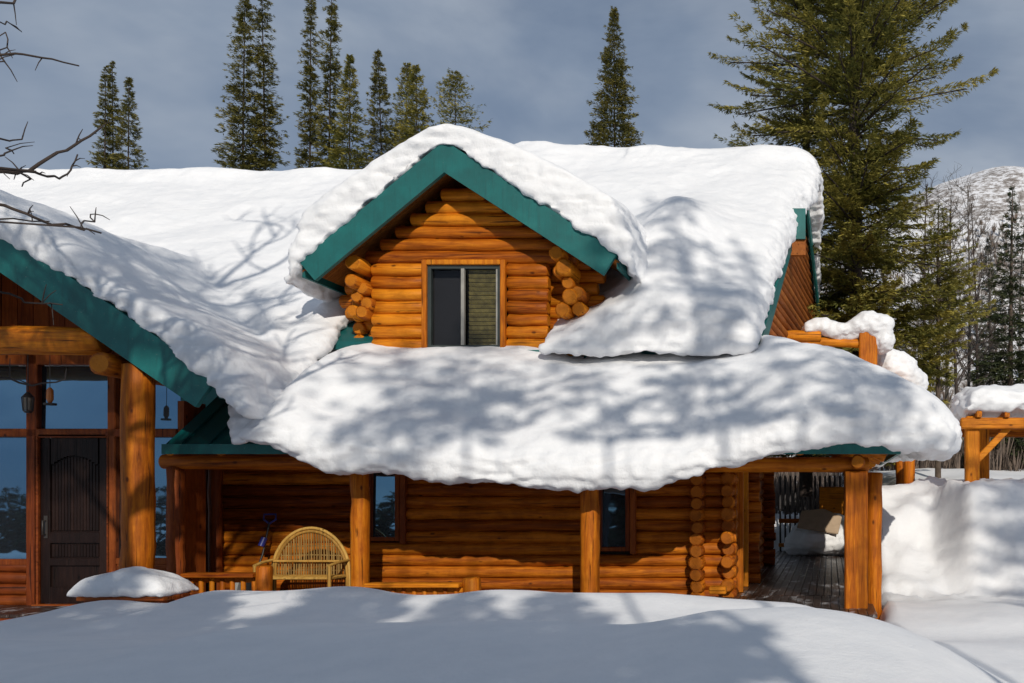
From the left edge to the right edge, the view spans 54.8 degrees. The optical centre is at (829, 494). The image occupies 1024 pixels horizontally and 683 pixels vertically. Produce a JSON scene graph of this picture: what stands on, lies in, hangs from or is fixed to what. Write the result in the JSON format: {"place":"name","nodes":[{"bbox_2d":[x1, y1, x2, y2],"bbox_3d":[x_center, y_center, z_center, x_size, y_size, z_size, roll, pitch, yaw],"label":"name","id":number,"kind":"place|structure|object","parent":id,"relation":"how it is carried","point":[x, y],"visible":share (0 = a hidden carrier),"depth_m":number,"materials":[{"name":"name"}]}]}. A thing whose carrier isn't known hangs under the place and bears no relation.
{"place":"outdoors","nodes":[
{"label":"outdoors","id":0,"kind":"place"},
{"bbox_2d":[0,467,1023,682],"bbox_3d":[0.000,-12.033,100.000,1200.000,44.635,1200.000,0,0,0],"label":"ground","id":1,"kind":"structure","parent":0,"point":[952,545],"depth_m":6.76,"materials":[{"name":"white snow"}]},
{"bbox_2d":[0,0,111,386],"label":"bare tree","id":2,"kind":"object","parent":1,"relation":"on","point":[12,171],"visible":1,"depth_m":5.97,"materials":[{"name":"brown plant"}]},
{"bbox_2d":[87,65,122,168],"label":"fir tree","id":3,"kind":"object","parent":1,"relation":"on","point":[110,118],"visible":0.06,"depth_m":44.06,"materials":[{"name":"green plant"}]},
{"bbox_2d":[98,60,125,169],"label":"fir tree","id":4,"kind":"object","parent":1,"relation":"on","point":[112,80],"visible":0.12,"depth_m":44.65,"materials":[{"name":"green plant"}]},
{"bbox_2d":[107,77,148,169],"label":"fir tree","id":5,"kind":"object","parent":1,"relation":"on","point":[130,106],"visible":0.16,"depth_m":44.00,"materials":[{"name":"green plant"}]},
{"bbox_2d":[76,591,198,602],"bbox_3d":[-9.633,1.665,12.550,1.185,0.570,0.705,0,0,0],"label":"porch bench","id":6,"kind":"object","parent":1,"relation":"on","point":[164,599],"visible":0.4,"depth_m":12.20,"materials":[{"name":"brown wood"}]},
{"bbox_2d":[67,566,198,597],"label":"bench snow","id":7,"kind":"structure","parent":6,"relation":"on","point":[136,581],"depth_m":12.21,"materials":[{"name":"white snow"}]},
{"bbox_2d":[211,0,275,170],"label":"fir tree","id":8,"kind":"object","parent":1,"relation":"on","point":[243,28],"visible":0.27,"depth_m":41.94,"materials":[{"name":"green plant"}]},
{"bbox_2d":[239,0,290,170],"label":"fir tree","id":9,"kind":"object","parent":1,"relation":"on","point":[272,109],"visible":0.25,"depth_m":42.75,"materials":[{"name":"green plant"}]},
{"bbox_2d":[293,0,325,168],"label":"fir tree","id":10,"kind":"object","parent":1,"relation":"on","point":[310,140],"visible":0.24,"depth_m":41.89,"materials":[{"name":"green plant"}]},
{"bbox_2d":[310,0,346,167],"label":"fir tree","id":11,"kind":"object","parent":1,"relation":"on","point":[335,67],"visible":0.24,"depth_m":40.89,"materials":[{"name":"green plant"}]},
{"bbox_2d":[323,53,372,169],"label":"fir tree","id":12,"kind":"object","parent":1,"relation":"on","point":[354,118],"visible":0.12,"depth_m":39.81,"materials":[{"name":"green plant"}]},
{"bbox_2d":[360,49,398,163],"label":"fir tree","id":13,"kind":"object","parent":1,"relation":"on","point":[385,95],"visible":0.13,"depth_m":41.56,"materials":[{"name":"green plant"}]},
{"bbox_2d":[382,62,422,150],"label":"fir tree","id":14,"kind":"object","parent":1,"relation":"on","point":[404,69],"visible":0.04,"depth_m":42.88,"materials":[{"name":"green plant"}]},
{"bbox_2d":[389,64,434,146],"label":"fir tree","id":15,"kind":"object","parent":1,"relation":"on","point":[412,88],"visible":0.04,"depth_m":40.83,"materials":[{"name":"green plant"}]},
{"bbox_2d":[0,144,914,620],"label":"log cabin","id":16,"kind":"object","parent":1,"relation":"on","point":[124,452],"visible":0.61,"depth_m":15.40,"materials":[{"name":"brown wood"}]},
{"bbox_2d":[0,366,25,428],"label":"window pane","id":17,"kind":"structure","parent":16,"relation":"in","point":[12,416],"depth_m":14.41,"materials":[{"name":"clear glass"}]},
{"bbox_2d":[0,437,25,558],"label":"window pane","id":18,"kind":"structure","parent":16,"relation":"in","point":[12,449],"depth_m":14.41,"materials":[{"name":"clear glass"}]},
{"bbox_2d":[21,355,34,412],"bbox_3d":[-11.807,-1.687,13.250,0.162,0.954,0.150,0,0,0],"label":"hanging lantern","id":19,"kind":"object","parent":16,"relation":"hanging from","point":[27,398],"visible":0.97,"depth_m":13.24,"materials":[{"name":"metal"}]},
{"bbox_2d":[43,387,56,405],"bbox_3d":[-11.483,-1.728,13.250,0.157,0.812,0.159,0,0,0],"label":"hanging feeder","id":20,"kind":"object","parent":16,"relation":"hanging from","point":[49,394],"visible":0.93,"depth_m":13.22,"materials":[{"name":"orange glass"}]},
{"bbox_2d":[41,438,105,602],"bbox_3d":[-12.064,0.409,14.376,1.088,2.642,0.158,0,0,0],"label":"door","id":21,"kind":"structure","parent":16,"relation":"in","point":[73,470],"depth_m":14.39,"materials":[{"name":"brown wood"}]},
{"bbox_2d":[41,366,107,428],"bbox_3d":[-12.064,-1.560,14.420,1.120,1.008,0.026,0,0,0],"label":"window pane","id":22,"kind":"structure","parent":16,"relation":"in","point":[81,399],"depth_m":14.41,"materials":[{"name":"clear glass"}]},
{"bbox_2d":[119,437,172,557],"bbox_3d":[-10.888,0.040,14.420,0.976,1.936,0.039,0,0,0],"label":"window pane","id":23,"kind":"structure","parent":16,"relation":"in","point":[160,473],"depth_m":14.41,"materials":[{"name":"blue glass"}]},
{"bbox_2d":[119,379,180,428],"bbox_3d":[-10.888,-1.560,14.420,0.976,1.008,0.026,0,0,0],"label":"window pane","id":24,"kind":"structure","parent":16,"relation":"in","point":[167,400],"depth_m":14.41,"materials":[{"name":"blue glass"}]},
{"bbox_2d":[235,513,276,590],"bbox_3d":[-9.718,1.022,15.182,0.504,1.416,0.469,0,0,0],"label":"snow shovel","id":25,"kind":"object","parent":16,"relation":"on","point":[262,541],"visible":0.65,"depth_m":15.28,"materials":[{"name":"metal"}]},
{"bbox_2d":[253,526,350,590],"bbox_3d":[-8.564,1.135,14.596,1.337,1.230,0.585,0,0,0],"label":"wicker bench","id":26,"kind":"object","parent":16,"relation":"on","point":[293,535],"visible":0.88,"depth_m":14.85,"materials":[{"name":"wicker"}]},
{"bbox_2d":[369,472,406,543],"bbox_3d":[-7.678,0.099,15.630,0.660,1.497,0.180,0,0,0],"label":"window","id":27,"kind":"structure","parent":16,"relation":"in","point":[388,495],"depth_m":15.64,"materials":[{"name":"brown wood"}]},
{"bbox_2d":[0,124,824,444],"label":"roof snow","id":28,"kind":"structure","parent":16,"relation":"on","point":[198,270],"depth_m":15.91,"materials":[{"name":"white snow"}]},
{"bbox_2d":[421,259,507,347],"bbox_3d":[-6.318,-3.293,15.630,1.439,1.525,0.280,0,0,0],"label":"dormer window","id":29,"kind":"structure","parent":16,"relation":"in","point":[464,301],"depth_m":15.66,"materials":[{"name":"brown glass"}]},
{"bbox_2d":[238,335,961,493],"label":"porch snow","id":30,"kind":"structure","parent":16,"relation":"on","point":[523,416],"depth_m":13.67,"materials":[{"name":"white snow"}]},
{"bbox_2d":[599,488,636,553],"bbox_3d":[-3.692,0.185,15.630,0.660,1.671,0.180,0,0,0],"label":"window","id":31,"kind":"structure","parent":16,"relation":"in","point":[618,531],"depth_m":15.63,"materials":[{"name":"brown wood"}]},
{"bbox_2d":[736,472,748,591],"bbox_3d":[-1.670,0.585,16.700,0.220,2.330,1.100,0,0,0],"label":"wooden post","id":32,"kind":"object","parent":16,"relation":"in","point":[742,497],"depth_m":16.23,"materials":[{"name":"brown wood"}]},
{"bbox_2d":[784,513,843,556],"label":"deck snow","id":33,"kind":"structure","parent":16,"relation":"on","point":[798,541],"depth_m":25.75,"materials":[{"name":"white snow"}]},
{"bbox_2d":[797,509,841,533],"bbox_3d":[-0.289,0.755,25.809,1.212,0.713,0.632,0,0,10],"label":"plywood sheet","id":34,"kind":"object","parent":33,"relation":"on","point":[823,520],"visible":1,"depth_m":25.76,"materials":[{"name":"beige wood"}]},
{"bbox_2d":[801,311,895,354],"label":"rail snow","id":35,"kind":"structure","parent":16,"relation":"on","point":[879,326],"depth_m":19.76,"materials":[{"name":"white snow"}]},
{"bbox_2d":[877,349,928,389],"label":"rail snow","id":36,"kind":"structure","parent":16,"relation":"on","point":[902,364],"depth_m":20.52,"materials":[{"name":"white snow"}]},
{"bbox_2d":[423,67,492,131],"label":"fir tree","id":37,"kind":"object","parent":1,"relation":"on","point":[457,77],"visible":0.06,"depth_m":39.84,"materials":[{"name":"green plant"}]},
{"bbox_2d":[583,6,645,146],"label":"fir tree","id":38,"kind":"object","parent":1,"relation":"on","point":[614,79],"visible":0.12,"depth_m":39.70,"materials":[{"name":"green plant"}]},
{"bbox_2d":[707,0,901,496],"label":"fir tree","id":39,"kind":"object","parent":1,"relation":"on","point":[805,484],"visible":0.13,"depth_m":27.72,"materials":[{"name":"green plant"}]},
{"bbox_2d":[707,0,998,467],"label":"fir tree","id":40,"kind":"object","parent":1,"relation":"on","point":[852,191],"visible":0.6,"depth_m":24.95,"materials":[{"name":"green plant"}]},
{"bbox_2d":[863,228,920,466],"bbox_3d":[2.126,-5.537,34.169,3.383,9.712,2.603,0,0,-39],"label":"bare aspen","id":41,"kind":"object","parent":1,"relation":"on","point":[896,302],"visible":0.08,"depth_m":34.01,"materials":[{"name":"grey plant"}]},
{"bbox_2d":[892,263,929,385],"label":"bare aspen","id":42,"kind":"object","parent":1,"relation":"on","point":[909,301],"visible":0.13,"depth_m":35.91,"materials":[{"name":"grey plant"}]},
{"bbox_2d":[903,241,948,395],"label":"bare aspen","id":43,"kind":"object","parent":1,"relation":"on","point":[920,322],"visible":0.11,"depth_m":38.07,"materials":[{"name":"grey plant"}]},
{"bbox_2d":[881,174,973,468],"bbox_3d":[2.547,-5.789,29.950,3.228,10.594,3.823,0,0,38],"label":"bare aspen","id":44,"kind":"object","parent":1,"relation":"on","point":[921,464],"visible":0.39,"depth_m":30.03,"materials":[{"name":"grey plant"}]},
{"bbox_2d":[891,200,996,477],"bbox_3d":[3.303,-4.451,27.229,3.393,8.802,3.108,0,0,-25],"label":"pine tree","id":45,"kind":"object","parent":1,"relation":"on","point":[950,277],"visible":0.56,"depth_m":26.86,"materials":[{"name":"green plant"}]},
{"bbox_2d":[915,192,998,458],"bbox_3d":[4.390,-5.497,31.167,2.769,9.994,3.360,0,0,28],"label":"bare aspen","id":46,"kind":"object","parent":1,"relation":"on","point":[956,384],"visible":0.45,"depth_m":30.95,"materials":[{"name":"grey plant"}]},
{"bbox_2d":[928,167,1005,386],"bbox_3d":[5.268,-6.596,33.810,3.392,11.911,3.176,0,0,-42],"label":"bare aspen","id":47,"kind":"object","parent":1,"relation":"on","point":[970,326],"visible":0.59,"depth_m":33.93,"materials":[{"name":"grey plant"}]},
{"bbox_2d":[923,163,1021,463],"bbox_3d":[4.819,-6.166,33.027,3.209,11.150,3.224,0,0,-31],"label":"bare aspen","id":48,"kind":"object","parent":1,"relation":"on","point":[946,393],"visible":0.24,"depth_m":32.93,"materials":[{"name":"grey plant"}]},
{"bbox_2d":[939,188,1007,386],"bbox_3d":[5.797,-6.597,36.031,3.634,11.729,4.892,0,0,0],"label":"bare aspen","id":49,"kind":"object","parent":1,"relation":"on","point":[976,326],"visible":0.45,"depth_m":35.90,"materials":[{"name":"grey plant"}]},
{"bbox_2d":[951,226,1018,384],"bbox_3d":[6.469,-6.268,38.556,3.243,10.788,5.451,0,0,0],"label":"bare aspen","id":50,"kind":"object","parent":1,"relation":"on","point":[990,295],"visible":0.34,"depth_m":38.05,"materials":[{"name":"grey plant"}]},
{"bbox_2d":[965,239,1015,386],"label":"spruce tree","id":51,"kind":"object","parent":1,"relation":"on","point":[996,305],"visible":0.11,"depth_m":59.94,"materials":[{"name":"green plant"}]},
{"bbox_2d":[959,411,1023,481],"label":"pergola","id":52,"kind":"object","parent":1,"relation":"on","point":[977,430],"visible":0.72,"depth_m":17.86,"materials":[{"name":"brown wood"}]},
{"bbox_2d":[950,384,1023,420],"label":"pergola snow","id":53,"kind":"structure","parent":52,"relation":"on","point":[992,401],"depth_m":17.69,"materials":[{"name":"white snow"}]},
{"bbox_2d":[962,186,1023,468],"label":"spruce tree","id":54,"kind":"object","parent":1,"relation":"on","point":[1010,337],"visible":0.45,"depth_m":31.84,"materials":[{"name":"green plant"}]},
{"bbox_2d":[979,185,1023,378],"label":"bare aspen","id":55,"kind":"object","parent":1,"relation":"on","point":[1020,281],"visible":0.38,"depth_m":39.98,"materials":[{"name":"grey plant"}]},
{"bbox_2d":[0,0,1023,236],"label":"sky","id":56,"kind":"structure","parent":0,"point":[534,65],"materials":[{"name":"blue"}]},
{"bbox_2d":[776,166,1023,478],"bbox_3d":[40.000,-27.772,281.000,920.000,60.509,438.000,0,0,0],"label":"hill","id":57,"kind":"structure","parent":0,"point":[992,185],"depth_m":129.74,"materials":[{"name":"white snow"}]},
{"bbox_2d":[772,213,1023,514],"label":"scrub","id":58,"kind":"object","parent":57,"relation":"on","point":[997,464],"visible":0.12,"depth_m":31.46,"materials":[{"name":"brown plant"}]}
]}

